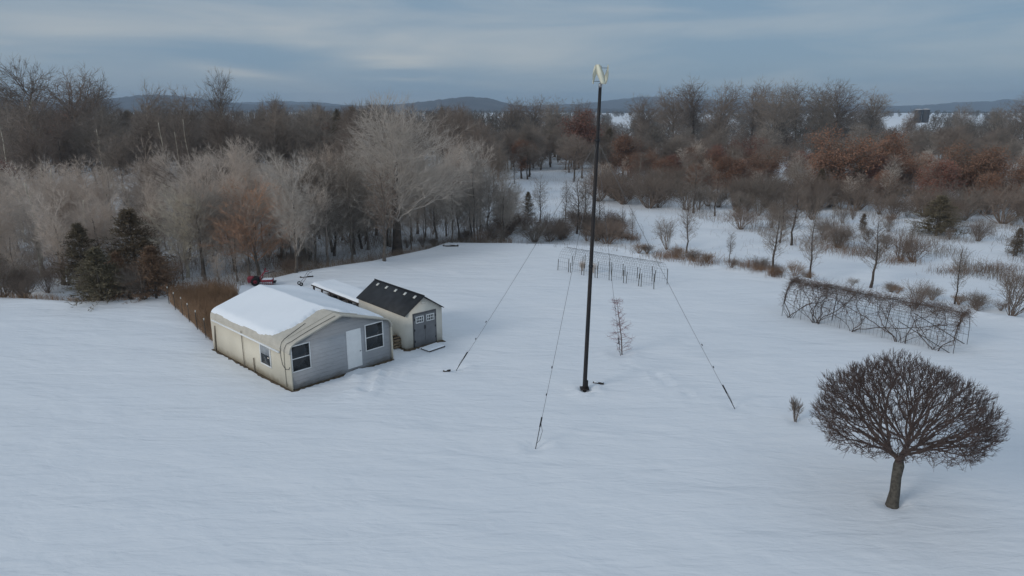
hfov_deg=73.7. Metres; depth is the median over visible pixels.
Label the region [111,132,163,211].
bare tree
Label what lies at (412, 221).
young tree
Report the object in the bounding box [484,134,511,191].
dark tree
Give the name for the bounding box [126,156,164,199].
bare tree
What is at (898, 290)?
shrub
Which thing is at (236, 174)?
bare tree
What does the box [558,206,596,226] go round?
shrub
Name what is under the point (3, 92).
tall tree
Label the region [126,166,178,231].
bare tree
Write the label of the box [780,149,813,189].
bare tree
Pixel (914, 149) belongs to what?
dark tree
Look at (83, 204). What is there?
bare tree
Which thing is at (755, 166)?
oak tree
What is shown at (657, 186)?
shrub
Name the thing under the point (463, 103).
dark tree
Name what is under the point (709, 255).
shrub
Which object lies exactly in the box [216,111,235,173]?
pale tree
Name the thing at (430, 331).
door
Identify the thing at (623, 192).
shrub
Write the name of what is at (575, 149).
dark tree
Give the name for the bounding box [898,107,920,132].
tall tree
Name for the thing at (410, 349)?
bare ground
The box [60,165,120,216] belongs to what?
bare tree
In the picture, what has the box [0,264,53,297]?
shrub
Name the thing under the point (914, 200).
shrub
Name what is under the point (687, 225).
young tree
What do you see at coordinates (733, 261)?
shrub
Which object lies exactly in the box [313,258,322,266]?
shrub
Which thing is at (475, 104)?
hills
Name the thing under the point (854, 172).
shrub
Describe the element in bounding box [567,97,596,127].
tall tree
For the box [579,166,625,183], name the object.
shrub
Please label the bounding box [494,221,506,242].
shrub
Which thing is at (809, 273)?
shrub
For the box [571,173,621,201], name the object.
shrub
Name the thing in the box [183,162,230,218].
bare tree
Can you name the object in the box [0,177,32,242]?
bare tree
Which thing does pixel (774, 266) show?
shrub
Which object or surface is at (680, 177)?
shrub
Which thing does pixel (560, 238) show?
shrub
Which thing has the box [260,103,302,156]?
dark tree
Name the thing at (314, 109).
dark tree
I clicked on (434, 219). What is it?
bare tree
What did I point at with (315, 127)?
dark tree
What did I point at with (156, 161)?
bare tree
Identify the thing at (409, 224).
bare tree
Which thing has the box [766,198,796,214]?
shrub
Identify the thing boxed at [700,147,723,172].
oak tree
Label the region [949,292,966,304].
shrub
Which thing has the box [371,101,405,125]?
dark tree
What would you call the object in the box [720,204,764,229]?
shrub
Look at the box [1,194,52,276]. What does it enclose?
bare tree
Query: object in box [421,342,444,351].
ramp board
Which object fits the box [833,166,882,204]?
shrub
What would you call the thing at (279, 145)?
dark tree
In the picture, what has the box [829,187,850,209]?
shrub
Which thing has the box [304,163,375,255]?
bare tree
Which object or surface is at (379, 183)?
bare tree
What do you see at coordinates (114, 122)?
dark tree
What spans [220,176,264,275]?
bare tree
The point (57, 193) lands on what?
bare tree
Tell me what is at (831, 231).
shrub
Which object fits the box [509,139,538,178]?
oak tree
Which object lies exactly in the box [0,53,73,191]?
tall tree
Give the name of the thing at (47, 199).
bare tree
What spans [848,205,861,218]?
shrub
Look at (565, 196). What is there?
young tree
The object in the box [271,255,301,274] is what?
shrub
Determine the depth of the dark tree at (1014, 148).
133.28 m
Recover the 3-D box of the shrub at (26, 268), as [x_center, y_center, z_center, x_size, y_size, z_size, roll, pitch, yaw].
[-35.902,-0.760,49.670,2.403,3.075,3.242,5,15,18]
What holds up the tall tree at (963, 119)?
on the ground at (156, 436)
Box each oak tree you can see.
[0,159,22,187]
[24,111,77,175]
[301,119,337,168]
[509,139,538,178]
[558,108,605,169]
[592,155,622,172]
[606,132,646,179]
[623,153,652,177]
[642,148,666,171]
[650,155,684,177]
[658,152,680,169]
[677,146,706,169]
[681,161,712,196]
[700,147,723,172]
[704,142,728,168]
[707,154,745,193]
[718,156,753,187]
[726,134,773,166]
[742,154,772,173]
[744,147,791,178]
[744,168,765,184]
[782,150,814,178]
[801,123,890,184]
[840,171,861,189]
[856,150,898,188]
[872,128,927,180]
[872,169,901,197]
[876,153,919,189]
[912,161,969,195]
[914,151,942,180]
[914,155,966,196]
[929,139,1012,194]
[962,142,1023,205]
[963,171,1007,213]
[1007,152,1023,182]
[1013,168,1023,188]
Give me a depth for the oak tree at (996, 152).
92.17 m
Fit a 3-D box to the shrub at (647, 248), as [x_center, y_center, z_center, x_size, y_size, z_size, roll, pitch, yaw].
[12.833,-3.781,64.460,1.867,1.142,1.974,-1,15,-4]
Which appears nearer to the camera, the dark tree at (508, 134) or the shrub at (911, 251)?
the shrub at (911, 251)
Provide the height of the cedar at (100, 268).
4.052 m
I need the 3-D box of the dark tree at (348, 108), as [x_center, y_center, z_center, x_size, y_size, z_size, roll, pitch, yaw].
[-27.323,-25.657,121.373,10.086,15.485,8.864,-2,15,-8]
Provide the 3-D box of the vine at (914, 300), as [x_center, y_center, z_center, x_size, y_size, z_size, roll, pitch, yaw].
[22.226,1.508,39.425,3.346,2.883,7.523,-13,19,-40]
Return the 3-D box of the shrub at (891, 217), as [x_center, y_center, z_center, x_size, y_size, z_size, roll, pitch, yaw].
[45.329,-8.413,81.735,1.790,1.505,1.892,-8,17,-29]
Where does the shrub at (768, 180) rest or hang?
on the ground at (156, 436)
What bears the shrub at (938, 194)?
on the ground at (156, 436)
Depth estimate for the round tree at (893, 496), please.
21.47 m
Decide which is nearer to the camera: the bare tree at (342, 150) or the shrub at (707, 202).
the bare tree at (342, 150)
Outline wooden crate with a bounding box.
[392,335,401,348]
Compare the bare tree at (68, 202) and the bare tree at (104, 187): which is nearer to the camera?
the bare tree at (68, 202)
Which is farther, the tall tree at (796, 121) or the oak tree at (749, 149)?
the tall tree at (796, 121)
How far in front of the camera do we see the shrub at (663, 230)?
66.67 m
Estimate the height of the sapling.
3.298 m
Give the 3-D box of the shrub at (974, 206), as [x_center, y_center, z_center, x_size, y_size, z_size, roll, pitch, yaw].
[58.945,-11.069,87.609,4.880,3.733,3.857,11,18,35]
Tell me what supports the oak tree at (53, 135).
on the ground at (156, 436)
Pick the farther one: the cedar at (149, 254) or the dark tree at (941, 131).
the dark tree at (941, 131)
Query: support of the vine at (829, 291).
on the ground at (156, 436)
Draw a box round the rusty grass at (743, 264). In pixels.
[589,195,1023,278]
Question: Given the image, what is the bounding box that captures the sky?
[0,0,1023,105]
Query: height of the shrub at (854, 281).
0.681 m
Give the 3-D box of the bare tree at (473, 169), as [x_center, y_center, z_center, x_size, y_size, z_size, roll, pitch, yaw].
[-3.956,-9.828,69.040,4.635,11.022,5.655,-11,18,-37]
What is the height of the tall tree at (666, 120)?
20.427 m
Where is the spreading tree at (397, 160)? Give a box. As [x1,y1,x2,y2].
[341,89,489,254]
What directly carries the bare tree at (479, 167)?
on the ground at (156, 436)
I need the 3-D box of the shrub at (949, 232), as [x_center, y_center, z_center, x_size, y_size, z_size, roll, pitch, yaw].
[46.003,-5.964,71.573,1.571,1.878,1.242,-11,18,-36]
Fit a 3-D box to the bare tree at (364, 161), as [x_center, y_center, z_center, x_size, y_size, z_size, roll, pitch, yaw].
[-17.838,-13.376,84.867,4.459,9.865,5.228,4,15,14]
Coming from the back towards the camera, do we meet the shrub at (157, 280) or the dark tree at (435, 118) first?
the dark tree at (435, 118)
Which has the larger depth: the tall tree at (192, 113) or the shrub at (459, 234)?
the tall tree at (192, 113)
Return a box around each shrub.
[0,240,31,271]
[0,251,41,297]
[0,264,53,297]
[0,267,25,295]
[0,271,47,297]
[1,257,40,291]
[11,260,34,277]
[17,249,49,266]
[34,260,64,292]
[40,250,79,285]
[67,269,105,295]
[92,260,121,297]
[93,228,121,249]
[113,261,146,299]
[114,256,173,298]
[132,264,179,295]
[154,249,185,286]
[167,260,188,284]
[256,233,278,257]
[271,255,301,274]
[275,253,304,270]
[288,248,312,268]
[294,240,320,256]
[299,253,317,269]
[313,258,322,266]
[336,223,357,242]
[402,237,412,247]
[414,235,430,245]
[426,216,442,233]
[453,229,469,240]
[458,216,469,231]
[461,225,472,239]
[471,228,491,242]
[474,223,512,237]
[475,217,508,236]
[488,208,529,233]
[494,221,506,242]
[507,216,558,242]
[512,209,539,228]
[523,219,575,241]
[525,210,572,234]
[547,216,577,236]
[547,225,575,239]
[551,215,582,238]
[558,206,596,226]
[563,208,603,228]
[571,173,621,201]
[572,220,587,232]
[576,213,612,228]
[577,214,639,243]
[578,225,596,240]
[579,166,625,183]
[579,225,614,240]
[583,166,640,198]
[591,172,653,204]
[600,214,628,222]
[601,206,620,218]
[605,210,629,223]
[608,182,632,199]
[608,217,635,233]
[611,171,683,208]
[628,240,647,252]
[632,165,685,183]
[632,173,680,200]
[637,171,674,202]
[641,243,655,252]
[644,191,672,207]
[651,173,683,198]
[651,217,677,248]
[660,175,714,209]
[661,160,712,194]
[664,158,707,189]
[665,246,686,256]
[681,247,707,260]
[687,183,714,209]
[693,187,728,205]
[698,157,719,186]
[700,252,714,260]
[701,172,724,192]
[707,190,734,207]
[720,174,771,204]
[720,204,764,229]
[722,256,739,267]
[723,172,752,206]
[727,190,745,208]
[729,191,753,209]
[738,169,797,202]
[744,171,785,205]
[744,197,757,209]
[746,177,816,212]
[748,195,770,215]
[750,254,769,267]
[759,195,785,225]
[761,170,786,192]
[763,263,782,271]
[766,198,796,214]
[770,209,800,229]
[780,259,809,275]
[781,169,857,200]
[787,395,803,421]
[789,180,842,219]
[800,202,822,216]
[800,268,815,277]
[810,218,839,239]
[814,180,848,207]
[820,220,859,247]
[821,220,855,246]
[828,178,879,210]
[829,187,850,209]
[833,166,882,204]
[833,204,856,222]
[838,189,883,208]
[839,167,871,180]
[845,276,859,285]
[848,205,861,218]
[860,227,872,237]
[861,174,921,205]
[862,229,876,238]
[863,181,898,214]
[873,233,898,247]
[875,195,913,218]
[880,219,898,229]
[881,184,920,202]
[881,281,898,291]
[882,212,895,223]
[882,281,903,291]
[884,226,920,260]
[886,185,965,216]
[890,285,904,293]
[894,235,941,261]
[901,166,918,193]
[901,202,915,216]
[901,278,938,309]
[905,192,923,211]
[910,180,963,213]
[920,285,947,299]
[928,173,1003,219]
[928,194,969,219]
[944,209,966,227]
[945,227,956,239]
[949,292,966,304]
[950,180,1023,223]
[953,287,994,307]
[957,189,989,215]
[962,216,1001,240]
[964,298,992,310]
[967,185,1018,214]
[989,263,1023,315]
[991,299,1010,310]
[998,179,1023,213]
[1002,187,1023,222]
[1004,214,1020,225]
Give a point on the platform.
(347, 292)
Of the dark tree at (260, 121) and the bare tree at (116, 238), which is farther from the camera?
the dark tree at (260, 121)
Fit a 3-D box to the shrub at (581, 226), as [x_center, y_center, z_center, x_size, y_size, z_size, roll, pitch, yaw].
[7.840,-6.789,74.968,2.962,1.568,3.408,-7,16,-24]
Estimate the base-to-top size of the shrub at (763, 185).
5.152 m
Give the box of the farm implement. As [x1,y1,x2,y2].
[247,268,276,285]
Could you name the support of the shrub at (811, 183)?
on the ground at (156, 436)
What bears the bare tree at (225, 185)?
on the ground at (156, 436)
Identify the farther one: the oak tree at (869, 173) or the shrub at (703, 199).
the oak tree at (869, 173)
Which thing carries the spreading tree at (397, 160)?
on the ground at (156, 436)
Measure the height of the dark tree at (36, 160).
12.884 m
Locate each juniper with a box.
[521,191,535,215]
[856,213,867,230]
[904,195,975,235]
[1004,228,1023,255]
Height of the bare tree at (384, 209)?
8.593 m
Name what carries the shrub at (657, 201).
on the ground at (156, 436)
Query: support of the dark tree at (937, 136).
on the ground at (156, 436)
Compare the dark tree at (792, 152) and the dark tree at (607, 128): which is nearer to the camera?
the dark tree at (792, 152)
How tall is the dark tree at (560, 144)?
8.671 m
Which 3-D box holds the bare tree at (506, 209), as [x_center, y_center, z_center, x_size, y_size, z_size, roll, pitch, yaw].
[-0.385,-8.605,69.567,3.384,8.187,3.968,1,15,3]
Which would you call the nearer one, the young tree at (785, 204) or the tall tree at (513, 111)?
the young tree at (785, 204)
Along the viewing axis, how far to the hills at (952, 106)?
3994.60 m
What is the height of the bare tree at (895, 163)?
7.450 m
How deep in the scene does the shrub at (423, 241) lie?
67.74 m
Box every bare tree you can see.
[0,160,32,215]
[0,163,26,233]
[0,164,25,216]
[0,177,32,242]
[0,178,40,253]
[0,184,26,255]
[1,183,29,248]
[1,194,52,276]
[4,168,52,266]
[17,160,40,195]
[17,185,76,284]
[21,169,92,242]
[27,155,66,217]
[28,178,66,243]
[35,156,62,201]
[36,156,66,224]
[39,175,90,241]
[51,171,91,205]
[55,164,79,218]
[58,154,109,229]
[59,174,119,250]
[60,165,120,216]
[64,194,101,247]
[81,191,132,248]
[84,164,118,225]
[91,168,118,209]
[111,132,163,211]
[112,175,131,206]
[114,174,138,209]
[121,169,163,236]
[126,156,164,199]
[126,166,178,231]
[129,192,169,243]
[132,152,215,238]
[132,173,182,266]
[140,178,218,277]
[147,145,183,202]
[157,177,222,259]
[162,149,219,276]
[167,173,241,279]
[175,187,227,257]
[179,153,221,262]
[182,149,217,191]
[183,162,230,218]
[185,153,215,192]
[191,145,220,174]
[192,140,234,193]
[198,150,255,180]
[198,175,308,275]
[201,141,267,271]
[214,138,252,177]
[215,133,267,252]
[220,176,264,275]
[223,137,273,225]
[232,160,276,240]
[237,197,259,260]
[245,164,303,267]
[250,147,300,251]
[251,150,320,272]
[254,158,317,250]
[263,161,324,261]
[269,140,345,257]
[281,160,333,266]
[293,149,324,177]
[293,163,352,263]
[301,141,356,252]
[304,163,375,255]
[307,142,334,238]
[319,143,375,262]
[321,133,360,177]
[330,151,382,254]
[331,147,379,249]
[336,138,367,176]
[337,178,389,248]
[350,145,383,234]
[352,142,375,186]
[359,145,414,245]
[359,166,400,260]
[371,161,399,246]
[383,142,436,233]
[400,186,426,248]
[408,158,458,238]
[416,181,438,237]
[428,168,466,208]
[433,163,463,242]
[435,175,455,236]
[436,133,472,218]
[449,162,476,237]
[451,136,499,239]
[460,141,495,230]
[463,176,491,237]
[466,163,505,237]
[491,171,521,235]
[493,163,522,240]
[494,180,526,231]
[583,143,608,173]
[592,162,615,187]
[620,157,629,175]
[628,151,650,194]
[676,148,691,170]
[679,150,700,177]
[691,139,708,160]
[702,158,711,173]
[730,147,748,172]
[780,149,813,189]
[785,152,802,179]
[799,156,816,181]
[841,175,857,209]
[855,172,868,189]
[873,158,898,177]
[879,160,902,200]
[885,154,906,178]
[896,152,928,187]
[906,146,924,163]
[920,145,940,162]
[974,172,1013,193]
[1003,154,1022,178]
[1014,146,1023,172]
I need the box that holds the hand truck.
[297,271,310,285]
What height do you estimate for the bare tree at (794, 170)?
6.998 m
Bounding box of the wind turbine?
[456,64,734,448]
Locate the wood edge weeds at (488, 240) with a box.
[236,234,512,284]
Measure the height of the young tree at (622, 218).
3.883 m
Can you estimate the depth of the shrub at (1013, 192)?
87.11 m
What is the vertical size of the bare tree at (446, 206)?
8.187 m
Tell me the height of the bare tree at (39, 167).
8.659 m
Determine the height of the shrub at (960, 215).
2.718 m
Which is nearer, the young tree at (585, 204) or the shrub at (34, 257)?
the shrub at (34, 257)
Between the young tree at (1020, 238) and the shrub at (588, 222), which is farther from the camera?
the shrub at (588, 222)
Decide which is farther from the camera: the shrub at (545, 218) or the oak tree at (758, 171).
the oak tree at (758, 171)
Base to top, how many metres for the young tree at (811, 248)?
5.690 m
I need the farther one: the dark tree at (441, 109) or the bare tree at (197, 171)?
the dark tree at (441, 109)
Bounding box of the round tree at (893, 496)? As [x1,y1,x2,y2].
[808,348,1011,508]
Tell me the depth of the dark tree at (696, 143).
152.98 m
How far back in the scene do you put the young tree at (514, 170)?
124.51 m
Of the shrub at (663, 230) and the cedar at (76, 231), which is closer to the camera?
the cedar at (76, 231)
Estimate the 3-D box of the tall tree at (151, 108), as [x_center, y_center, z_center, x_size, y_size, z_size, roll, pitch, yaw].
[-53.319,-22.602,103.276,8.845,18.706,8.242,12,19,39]
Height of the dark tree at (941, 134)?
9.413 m
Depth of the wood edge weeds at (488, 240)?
61.02 m
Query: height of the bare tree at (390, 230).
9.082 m
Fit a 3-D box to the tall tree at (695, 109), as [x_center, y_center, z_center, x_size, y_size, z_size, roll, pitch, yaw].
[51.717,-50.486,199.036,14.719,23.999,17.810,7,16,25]
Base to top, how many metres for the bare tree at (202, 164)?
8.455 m
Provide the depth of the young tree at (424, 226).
70.55 m
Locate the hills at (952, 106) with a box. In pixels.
[236,96,1023,110]
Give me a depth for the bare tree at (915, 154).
114.51 m
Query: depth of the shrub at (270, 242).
62.48 m
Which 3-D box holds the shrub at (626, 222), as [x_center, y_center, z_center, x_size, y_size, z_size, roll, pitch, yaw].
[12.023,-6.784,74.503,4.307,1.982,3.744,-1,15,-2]
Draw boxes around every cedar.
[51,222,102,288]
[56,246,143,311]
[95,251,140,300]
[97,207,178,278]
[116,244,187,303]
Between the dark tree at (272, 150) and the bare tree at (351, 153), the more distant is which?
the dark tree at (272, 150)
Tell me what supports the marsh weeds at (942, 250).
on the ground at (156, 436)
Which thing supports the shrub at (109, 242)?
on the ground at (156, 436)
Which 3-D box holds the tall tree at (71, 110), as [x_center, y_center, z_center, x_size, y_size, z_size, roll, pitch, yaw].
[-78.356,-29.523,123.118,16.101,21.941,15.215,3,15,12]
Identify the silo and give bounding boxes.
[914,109,922,122]
[921,109,930,122]
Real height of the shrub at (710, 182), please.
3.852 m
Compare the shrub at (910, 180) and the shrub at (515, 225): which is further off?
the shrub at (910, 180)
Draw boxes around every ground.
[0,112,1023,575]
[211,349,393,391]
[393,340,445,350]
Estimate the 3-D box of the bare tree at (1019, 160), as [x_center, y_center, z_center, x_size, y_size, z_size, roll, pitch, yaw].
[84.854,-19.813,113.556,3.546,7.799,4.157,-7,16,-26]
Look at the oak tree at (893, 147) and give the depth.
109.78 m
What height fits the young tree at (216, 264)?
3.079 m
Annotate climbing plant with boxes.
[578,260,585,270]
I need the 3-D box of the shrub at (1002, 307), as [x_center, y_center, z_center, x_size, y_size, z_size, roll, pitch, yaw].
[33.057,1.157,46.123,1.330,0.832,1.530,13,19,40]
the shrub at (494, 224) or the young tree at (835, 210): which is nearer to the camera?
the shrub at (494, 224)
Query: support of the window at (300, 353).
in the house
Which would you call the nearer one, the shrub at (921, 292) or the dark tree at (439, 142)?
the shrub at (921, 292)
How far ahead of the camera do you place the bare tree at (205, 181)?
58.95 m
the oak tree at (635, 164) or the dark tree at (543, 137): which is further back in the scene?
the dark tree at (543, 137)
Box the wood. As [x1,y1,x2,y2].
[9,108,1023,162]
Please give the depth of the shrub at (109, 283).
48.83 m
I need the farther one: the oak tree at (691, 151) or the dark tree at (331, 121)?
the dark tree at (331, 121)
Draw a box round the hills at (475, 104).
[3,94,1023,112]
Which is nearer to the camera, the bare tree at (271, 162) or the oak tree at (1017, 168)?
the bare tree at (271, 162)
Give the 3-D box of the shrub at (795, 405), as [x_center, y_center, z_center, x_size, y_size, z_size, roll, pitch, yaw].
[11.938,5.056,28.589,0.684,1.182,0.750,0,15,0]
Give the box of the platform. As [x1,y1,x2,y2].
[311,279,362,306]
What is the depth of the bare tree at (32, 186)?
56.90 m
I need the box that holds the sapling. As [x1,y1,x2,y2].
[607,297,634,354]
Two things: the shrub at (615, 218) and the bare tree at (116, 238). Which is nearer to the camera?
the bare tree at (116, 238)
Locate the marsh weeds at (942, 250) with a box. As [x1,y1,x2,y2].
[626,182,1023,288]
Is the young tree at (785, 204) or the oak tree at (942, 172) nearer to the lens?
the young tree at (785, 204)
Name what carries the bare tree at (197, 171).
on the ground at (156, 436)
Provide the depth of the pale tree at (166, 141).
95.08 m
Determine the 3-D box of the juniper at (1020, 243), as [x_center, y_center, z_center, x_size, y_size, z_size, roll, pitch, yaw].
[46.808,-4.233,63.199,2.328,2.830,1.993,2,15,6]
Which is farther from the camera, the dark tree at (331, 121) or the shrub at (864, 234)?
the dark tree at (331, 121)
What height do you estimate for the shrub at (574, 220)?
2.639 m
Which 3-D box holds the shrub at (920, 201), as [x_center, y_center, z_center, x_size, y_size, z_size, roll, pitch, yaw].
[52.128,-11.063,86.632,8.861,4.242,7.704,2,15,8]
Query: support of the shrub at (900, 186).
on the ground at (156, 436)
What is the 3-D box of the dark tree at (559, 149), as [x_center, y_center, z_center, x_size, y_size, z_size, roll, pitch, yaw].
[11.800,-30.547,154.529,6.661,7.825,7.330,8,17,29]
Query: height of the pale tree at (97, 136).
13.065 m
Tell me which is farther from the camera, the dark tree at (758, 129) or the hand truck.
the dark tree at (758, 129)
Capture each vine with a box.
[779,273,849,317]
[780,274,915,323]
[799,279,968,331]
[835,285,966,343]
[881,292,981,350]
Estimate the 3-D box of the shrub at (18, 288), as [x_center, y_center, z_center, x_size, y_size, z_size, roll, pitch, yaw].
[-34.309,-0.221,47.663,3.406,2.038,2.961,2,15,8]
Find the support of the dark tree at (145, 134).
on the ground at (156, 436)
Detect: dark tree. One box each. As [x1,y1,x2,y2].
[0,95,69,191]
[0,102,44,192]
[0,119,44,181]
[6,117,61,183]
[41,109,86,175]
[41,121,93,173]
[52,114,115,186]
[63,105,128,197]
[81,105,133,188]
[87,123,153,198]
[106,107,136,174]
[113,110,177,182]
[121,99,162,149]
[143,115,180,179]
[149,109,210,180]
[170,106,234,152]
[180,124,241,168]
[192,104,259,170]
[226,108,253,150]
[230,103,276,169]
[245,107,292,143]
[246,98,302,173]
[252,123,296,170]
[259,120,302,158]
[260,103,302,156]
[276,102,342,173]
[288,107,316,167]
[308,101,329,124]
[308,105,334,166]
[326,107,375,163]
[330,122,366,163]
[332,99,372,138]
[334,105,373,145]
[345,100,389,169]
[367,102,399,156]
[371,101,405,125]
[382,110,419,160]
[399,103,424,128]
[407,119,436,157]
[419,106,444,166]
[429,99,472,171]
[429,104,457,166]
[429,105,488,161]
[429,121,442,161]
[454,118,503,181]
[463,133,494,188]
[463,134,497,161]
[466,122,506,170]
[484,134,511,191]
[490,131,508,170]
[501,128,521,171]
[502,128,520,166]
[512,117,546,176]
[513,121,547,174]
[515,142,545,178]
[533,130,550,167]
[537,137,553,169]
[539,122,552,157]
[541,125,561,166]
[550,125,564,160]
[551,137,568,169]
[553,134,583,172]
[554,134,598,180]
[570,134,594,178]
[592,132,618,161]
[600,123,617,138]
[612,133,652,177]
[633,121,656,138]
[634,140,667,161]
[644,129,664,149]
[649,135,688,160]
[682,127,698,144]
[686,137,712,148]
[691,137,713,160]
[695,130,711,142]
[746,127,766,145]
[748,128,784,149]
[782,145,801,163]
[800,129,832,162]
[842,131,862,145]
[847,122,875,149]
[878,125,903,138]
[900,129,930,156]
[900,141,933,156]
[911,130,940,155]
[913,124,933,137]
[926,132,955,158]
[929,126,960,157]
[929,128,952,159]
[930,123,967,157]
[942,132,980,164]
[946,132,984,164]
[969,140,1009,160]
[1001,137,1023,167]
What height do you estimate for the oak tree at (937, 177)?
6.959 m
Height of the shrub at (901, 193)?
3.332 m
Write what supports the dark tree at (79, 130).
on the ground at (156, 436)
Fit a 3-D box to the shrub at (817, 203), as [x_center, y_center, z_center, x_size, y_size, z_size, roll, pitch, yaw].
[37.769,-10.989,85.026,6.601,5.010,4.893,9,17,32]
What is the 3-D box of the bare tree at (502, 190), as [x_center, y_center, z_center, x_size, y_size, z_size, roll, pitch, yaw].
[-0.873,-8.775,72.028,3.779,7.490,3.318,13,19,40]
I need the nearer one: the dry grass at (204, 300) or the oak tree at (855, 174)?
the dry grass at (204, 300)
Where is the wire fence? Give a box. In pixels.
[167,287,211,336]
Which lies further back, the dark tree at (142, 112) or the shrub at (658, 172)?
the dark tree at (142, 112)
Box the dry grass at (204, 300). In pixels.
[164,277,240,340]
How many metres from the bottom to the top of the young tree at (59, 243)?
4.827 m
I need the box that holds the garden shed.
[356,279,443,349]
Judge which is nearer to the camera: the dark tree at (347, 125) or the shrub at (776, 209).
the shrub at (776, 209)
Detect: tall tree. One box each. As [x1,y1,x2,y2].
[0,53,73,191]
[0,79,28,127]
[14,61,120,175]
[63,70,123,170]
[125,78,184,192]
[160,84,210,159]
[194,66,241,144]
[257,91,292,120]
[497,96,528,130]
[513,95,551,128]
[534,93,573,156]
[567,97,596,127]
[621,92,669,134]
[649,87,691,135]
[665,75,711,143]
[697,79,750,135]
[733,76,781,136]
[742,81,805,143]
[769,78,815,138]
[797,83,841,136]
[813,79,871,135]
[848,89,899,134]
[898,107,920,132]
[948,103,973,128]
[984,103,1014,131]
[997,93,1023,148]
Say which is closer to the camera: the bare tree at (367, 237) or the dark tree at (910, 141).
the bare tree at (367, 237)
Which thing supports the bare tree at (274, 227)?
on the ground at (156, 436)
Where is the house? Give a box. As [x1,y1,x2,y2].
[210,284,393,390]
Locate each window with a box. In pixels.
[259,344,271,367]
[291,341,311,372]
[364,320,383,351]
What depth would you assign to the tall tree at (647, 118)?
196.53 m
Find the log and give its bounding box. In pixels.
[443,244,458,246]
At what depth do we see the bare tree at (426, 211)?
72.06 m
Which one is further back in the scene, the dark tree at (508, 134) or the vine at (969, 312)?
the dark tree at (508, 134)
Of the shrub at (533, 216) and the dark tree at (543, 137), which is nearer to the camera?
the shrub at (533, 216)
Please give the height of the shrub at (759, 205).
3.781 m
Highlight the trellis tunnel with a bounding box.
[558,247,667,288]
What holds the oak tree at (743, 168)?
on the ground at (156, 436)
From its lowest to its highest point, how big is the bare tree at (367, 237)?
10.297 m
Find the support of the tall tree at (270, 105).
on the ground at (156, 436)
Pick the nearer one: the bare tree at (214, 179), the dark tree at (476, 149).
the bare tree at (214, 179)
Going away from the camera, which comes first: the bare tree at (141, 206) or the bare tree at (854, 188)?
the bare tree at (141, 206)
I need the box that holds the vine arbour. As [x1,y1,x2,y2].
[782,281,969,352]
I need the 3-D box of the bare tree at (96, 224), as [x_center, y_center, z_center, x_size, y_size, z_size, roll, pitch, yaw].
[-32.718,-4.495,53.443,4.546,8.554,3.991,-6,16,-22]
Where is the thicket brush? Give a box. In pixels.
[1,201,511,289]
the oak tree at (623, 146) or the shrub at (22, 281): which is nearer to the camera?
the shrub at (22, 281)
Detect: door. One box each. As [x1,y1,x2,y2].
[346,328,362,368]
[414,313,425,346]
[425,311,435,343]
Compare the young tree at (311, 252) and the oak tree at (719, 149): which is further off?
the oak tree at (719, 149)
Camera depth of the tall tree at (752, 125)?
198.22 m
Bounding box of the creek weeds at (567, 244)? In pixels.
[506,166,787,264]
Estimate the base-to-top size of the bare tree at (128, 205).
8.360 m
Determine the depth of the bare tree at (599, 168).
111.51 m
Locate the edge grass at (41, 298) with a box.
[0,291,137,301]
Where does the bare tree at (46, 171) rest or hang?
on the ground at (156, 436)
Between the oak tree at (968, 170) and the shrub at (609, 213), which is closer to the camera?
the shrub at (609, 213)
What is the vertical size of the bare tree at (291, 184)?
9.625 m
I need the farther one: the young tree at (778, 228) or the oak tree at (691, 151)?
the oak tree at (691, 151)
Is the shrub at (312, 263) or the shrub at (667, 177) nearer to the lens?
the shrub at (312, 263)
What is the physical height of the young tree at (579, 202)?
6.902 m
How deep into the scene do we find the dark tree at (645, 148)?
132.70 m
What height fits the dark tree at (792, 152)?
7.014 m
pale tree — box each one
[0,105,15,166]
[87,117,114,194]
[148,112,174,204]
[166,129,190,172]
[172,104,199,169]
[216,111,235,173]
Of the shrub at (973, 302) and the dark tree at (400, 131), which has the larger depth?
the dark tree at (400, 131)
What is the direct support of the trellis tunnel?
on the ground at (156, 436)
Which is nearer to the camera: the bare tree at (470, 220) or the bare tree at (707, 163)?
the bare tree at (470, 220)
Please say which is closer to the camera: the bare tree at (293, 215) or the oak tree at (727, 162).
the bare tree at (293, 215)
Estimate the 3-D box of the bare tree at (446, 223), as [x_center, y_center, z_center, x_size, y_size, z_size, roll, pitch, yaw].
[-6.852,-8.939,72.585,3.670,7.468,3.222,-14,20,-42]
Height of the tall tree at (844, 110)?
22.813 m
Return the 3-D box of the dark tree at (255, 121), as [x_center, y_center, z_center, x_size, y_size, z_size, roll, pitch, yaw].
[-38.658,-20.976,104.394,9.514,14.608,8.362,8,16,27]
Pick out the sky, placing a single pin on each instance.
(916, 52)
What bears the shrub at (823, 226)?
on the ground at (156, 436)
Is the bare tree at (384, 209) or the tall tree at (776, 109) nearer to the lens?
the bare tree at (384, 209)
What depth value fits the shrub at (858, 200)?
91.06 m
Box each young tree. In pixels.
[0,232,27,266]
[44,222,71,266]
[144,238,163,256]
[171,238,190,279]
[207,249,224,282]
[221,235,249,281]
[304,237,316,261]
[405,204,418,239]
[419,209,431,235]
[471,206,486,239]
[492,171,509,208]
[508,154,519,183]
[530,177,552,219]
[560,181,571,218]
[566,173,590,233]
[578,175,598,215]
[596,194,605,220]
[617,205,625,237]
[628,208,636,228]
[676,198,702,250]
[681,158,709,212]
[707,179,725,215]
[726,232,736,260]
[756,203,793,272]
[770,190,794,241]
[778,186,810,245]
[795,216,832,277]
[832,202,838,223]
[856,212,894,287]
[908,216,916,245]
[948,242,978,303]
[1004,225,1022,255]
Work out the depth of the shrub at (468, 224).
74.54 m

